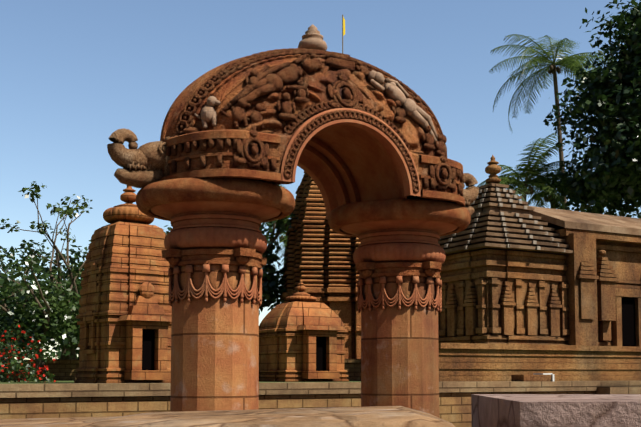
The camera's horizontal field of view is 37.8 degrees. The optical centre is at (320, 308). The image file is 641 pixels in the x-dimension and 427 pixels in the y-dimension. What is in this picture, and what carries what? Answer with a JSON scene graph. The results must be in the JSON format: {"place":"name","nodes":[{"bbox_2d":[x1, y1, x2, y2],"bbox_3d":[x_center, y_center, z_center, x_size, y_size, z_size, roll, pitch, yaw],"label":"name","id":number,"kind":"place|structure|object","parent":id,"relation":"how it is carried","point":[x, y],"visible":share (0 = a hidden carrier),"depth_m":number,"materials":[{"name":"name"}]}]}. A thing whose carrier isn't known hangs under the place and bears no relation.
{"place":"outdoors","nodes":[
{"label":"outdoors","id":0,"kind":"place"},
{"bbox_2d":[0,239,81,358],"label":"dense tree leaves","id":1,"kind":"object","parent":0,"point":[30,254],"depth_m":38.87,"materials":[{"name":"green plant"}]},
{"bbox_2d":[0,380,360,383],"bbox_3d":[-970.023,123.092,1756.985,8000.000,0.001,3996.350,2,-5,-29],"label":"terrace","id":2,"kind":"structure","parent":0,"point":[47,382],"depth_m":24.77,"materials":[{"name":"green stone"}]},
{"bbox_2d":[0,324,56,381],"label":"flowering bush","id":3,"kind":"object","parent":2,"relation":"on","point":[12,366],"visible":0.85,"depth_m":25.84,"materials":[{"name":"green plant"}]},
{"bbox_2d":[0,257,80,380],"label":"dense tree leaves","id":4,"kind":"object","parent":2,"relation":"on","point":[32,315],"depth_m":30.77,"materials":[{"name":"green plant"}]},
{"bbox_2d":[0,262,83,359],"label":"dense wood","id":5,"kind":"object","parent":2,"relation":"on","point":[73,352],"depth_m":49.99,"materials":[{"name":"plant"}]},
{"bbox_2d":[8,345,77,359],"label":"hedge leaves","id":6,"kind":"object","parent":2,"relation":"on","point":[59,352],"visible":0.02,"depth_m":89.49,"materials":[{"name":"green plant"}]},
{"bbox_2d":[0,198,86,313],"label":"tree branches","id":7,"kind":"object","parent":2,"relation":"on","point":[51,278],"visible":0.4,"depth_m":34.84,"materials":[{"name":"brown plant"}]},
{"bbox_2d":[0,181,92,283],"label":"sparse tree leaves","id":8,"kind":"object","parent":7,"relation":"on","point":[68,211],"visible":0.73,"depth_m":34.52,"materials":[{"name":"green plant"}]},
{"bbox_2d":[0,246,87,359],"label":"dense tree leaves","id":9,"kind":"object","parent":2,"relation":"on","point":[72,261],"depth_m":40.04,"materials":[{"name":"green plant"}]},
{"bbox_2d":[71,225,172,273],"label":"dense tree leaves","id":10,"kind":"object","parent":2,"relation":"on","point":[166,233],"depth_m":33.04,"materials":[{"name":"green plant"}]},
{"bbox_2d":[74,222,171,382],"bbox_3d":[-4.728,-0.118,22.915,2.024,3.896,2.024,3,-5,-37],"label":"shrine","id":11,"kind":"object","parent":2,"relation":"on","point":[127,258],"visible":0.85,"depth_m":22.15,"materials":[{"name":"brown stone"}]},
{"bbox_2d":[82,262,97,353],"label":"wall niches","id":12,"kind":"object","parent":11,"relation":"on","point":[90,337],"visible":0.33,"depth_m":22.30,"materials":[{"name":"brown stone"}]},
{"bbox_2d":[103,185,153,224],"bbox_3d":[-4.728,-2.574,23.087,1.248,1.125,1.248,3,-5,-37],"label":"temple finial","id":13,"kind":"object","parent":11,"relation":"on","point":[129,211],"visible":0.85,"depth_m":22.67,"materials":[{"name":"brown stone"}]},
{"bbox_2d":[118,282,171,379],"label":"shrine doorway","id":14,"kind":"structure","parent":11,"relation":"attached to","point":[145,311],"depth_m":21.94,"materials":[{"name":"brown stone"}]},
{"bbox_2d":[0,359,360,380],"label":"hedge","id":15,"kind":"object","parent":2,"relation":"on","point":[63,369],"depth_m":32.38,"materials":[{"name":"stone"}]},
{"bbox_2d":[259,210,298,314],"bbox_3d":[-3.063,-0.817,35.946,5.871,7.184,6.285,0,-4,1],"label":"tree","id":16,"kind":"object","parent":2,"relation":"on","point":[273,289],"depth_m":35.32,"materials":[{"name":"green plant"}]},
{"bbox_2d":[265,185,293,302],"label":"leaves","id":17,"kind":"object","parent":2,"relation":"on","point":[286,229],"depth_m":41.90,"materials":[{"name":"green plant"}]},
{"bbox_2d":[259,301,348,381],"bbox_3d":[-0.587,1.001,27.977,2.236,2.369,2.236,2,-5,-29],"label":"shrine","id":18,"kind":"object","parent":2,"relation":"on","point":[280,347],"visible":0.71,"depth_m":27.22,"materials":[{"name":"brown stone"}]},
{"bbox_2d":[285,280,316,301],"bbox_3d":[-0.587,-0.516,28.083,0.944,0.720,0.944,2,-5,-29],"label":"roof finial","id":19,"kind":"object","parent":18,"relation":"on","point":[300,296],"visible":0.85,"depth_m":27.83,"materials":[{"name":"brown stone"}]},
{"bbox_2d":[297,325,344,378],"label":"shrine doorway","id":20,"kind":"structure","parent":18,"relation":"attached to","point":[310,333],"depth_m":26.83,"materials":[{"name":"brown stone"}]},
{"bbox_2d":[280,171,360,358],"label":"temple tower","id":21,"kind":"structure","parent":2,"relation":"on","point":[319,260],"depth_m":33.42,"materials":[{"name":"stone"}]},
{"bbox_2d":[438,248,574,369],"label":"temple wall","id":22,"kind":"structure","parent":2,"relation":"on","point":[511,266],"depth_m":27.14,"materials":[{"name":"stone"}]},
{"bbox_2d":[438,278,569,336],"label":"carved pilasters","id":23,"kind":"object","parent":22,"relation":"attached to","point":[471,311],"visible":0.67,"depth_m":27.05,"materials":[{"name":"brown stone"}]},
{"bbox_2d":[438,182,572,254],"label":"tiered roof","id":24,"kind":"structure","parent":22,"relation":"on","point":[488,230],"depth_m":27.58,"materials":[{"name":"brown stone"}]},
{"bbox_2d":[485,155,500,183],"bbox_3d":[5.323,-4.307,28.844,0.500,0.880,0.500,2,-5,-29],"label":"roof finial","id":25,"kind":"object","parent":24,"relation":"on","point":[492,168],"visible":1,"depth_m":28.69,"materials":[{"name":"brown stone"}]},
{"bbox_2d":[440,188,564,252],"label":"jagamohana roof blocks","id":26,"kind":"structure","parent":24,"relation":"on","point":[502,214],"depth_m":27.77,"materials":[{"name":"beige stone"}]},
{"bbox_2d":[477,133,582,209],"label":"small palm fronds","id":27,"kind":"object","parent":2,"relation":"on","point":[529,172],"depth_m":45.87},
{"bbox_2d":[491,34,610,202],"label":"palm tree","id":28,"kind":"object","parent":2,"relation":"on","point":[569,63],"depth_m":56.69,"materials":[{"name":"green plant"}]},
{"bbox_2d":[499,160,604,213],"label":"leaves","id":29,"kind":"object","parent":2,"relation":"on","point":[541,192],"depth_m":47.66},
{"bbox_2d":[524,205,640,235],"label":"roof","id":30,"kind":"structure","parent":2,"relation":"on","point":[557,219],"depth_m":29.22,"materials":[{"name":"brown stone"}]},
{"bbox_2d":[554,228,640,369],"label":"temple wall","id":31,"kind":"structure","parent":2,"relation":"on","point":[602,266],"depth_m":28.20,"materials":[{"name":"brown stone"}]},
{"bbox_2d":[611,288,640,346],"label":"door frame","id":32,"kind":"object","parent":31,"relation":"attached to","point":[616,332],"visible":0.49,"depth_m":29.04,"materials":[{"name":"brown stone"}]},
{"bbox_2d":[621,298,635,346],"bbox_3d":[9.549,0.530,29.340,0.700,1.700,0.200,2,-5,-29],"label":"doorway","id":33,"kind":"structure","parent":32,"relation":"in","point":[628,321],"depth_m":29.29,"materials":[{"name":"black"}]},
{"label":"big tree wood","id":34,"kind":"object","parent":2,"relation":"on","visible":0},
{"bbox_2d":[543,0,640,218],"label":"tree leaves","id":35,"kind":"object","parent":34,"relation":"attached to","point":[608,98],"visible":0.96,"depth_m":45.33,"materials":[{"name":"green plant"}]},
{"bbox_2d":[0,0,640,359],"label":"sky","id":36,"kind":"structure","parent":0,"point":[74,74],"materials":[{"name":"blue"}]},
{"bbox_2d":[438,343,640,381],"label":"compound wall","id":37,"kind":"structure","parent":0,"point":[493,362],"depth_m":24.42,"materials":[{"name":"stone"}]},
{"bbox_2d":[471,394,640,426],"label":"stone block","id":38,"kind":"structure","parent":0,"point":[555,410],"depth_m":2.74,"materials":[{"name":"stone"}]},
{"label":"ground","id":39,"kind":"structure","parent":0,"visible":0},
{"bbox_2d":[0,406,454,426],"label":"ledge","id":40,"kind":"object","parent":39,"relation":"on","point":[386,416],"visible":1,"depth_m":2.77,"materials":[{"name":"stone"}]},
{"bbox_2d":[107,15,478,416],"bbox_3d":[-0.088,-0.608,10.209,4.572,5.100,1.876,2,-5,-29],"label":"stone archway","id":41,"kind":"object","parent":39,"relation":"on","point":[361,144],"visible":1,"depth_m":9.46,"materials":[{"name":"brown stone"}]},
{"bbox_2d":[0,391,594,426],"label":"retaining wall","id":42,"kind":"structure","parent":39,"relation":"on","point":[455,409],"depth_m":12.77,"materials":[{"name":"stone"}]},
{"bbox_2d":[0,381,640,397],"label":"low wall","id":43,"kind":"structure","parent":42,"relation":"on","point":[88,390],"depth_m":13.77,"materials":[{"name":"beige stone"}]},
{"bbox_2d":[511,375,554,380],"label":"stone block","id":44,"kind":"structure","parent":42,"relation":"on","point":[531,377],"depth_m":16.11,"materials":[{"name":"brown stone"}]},
{"bbox_2d":[533,373,553,380],"bbox_3d":[3.901,1.215,16.321,0.230,0.166,0.275,2,-5,-29],"label":"offering cloth","id":45,"kind":"object","parent":44,"relation":"on","point":[552,374],"visible":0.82,"depth_m":16.24,"materials":[{"name":"white fabric"}]},
{"bbox_2d":[595,386,640,393],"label":"steps","id":46,"kind":"structure","parent":39,"relation":"on","point":[622,390],"depth_m":16.60,"materials":[{"name":"beige stone"}]}
]}

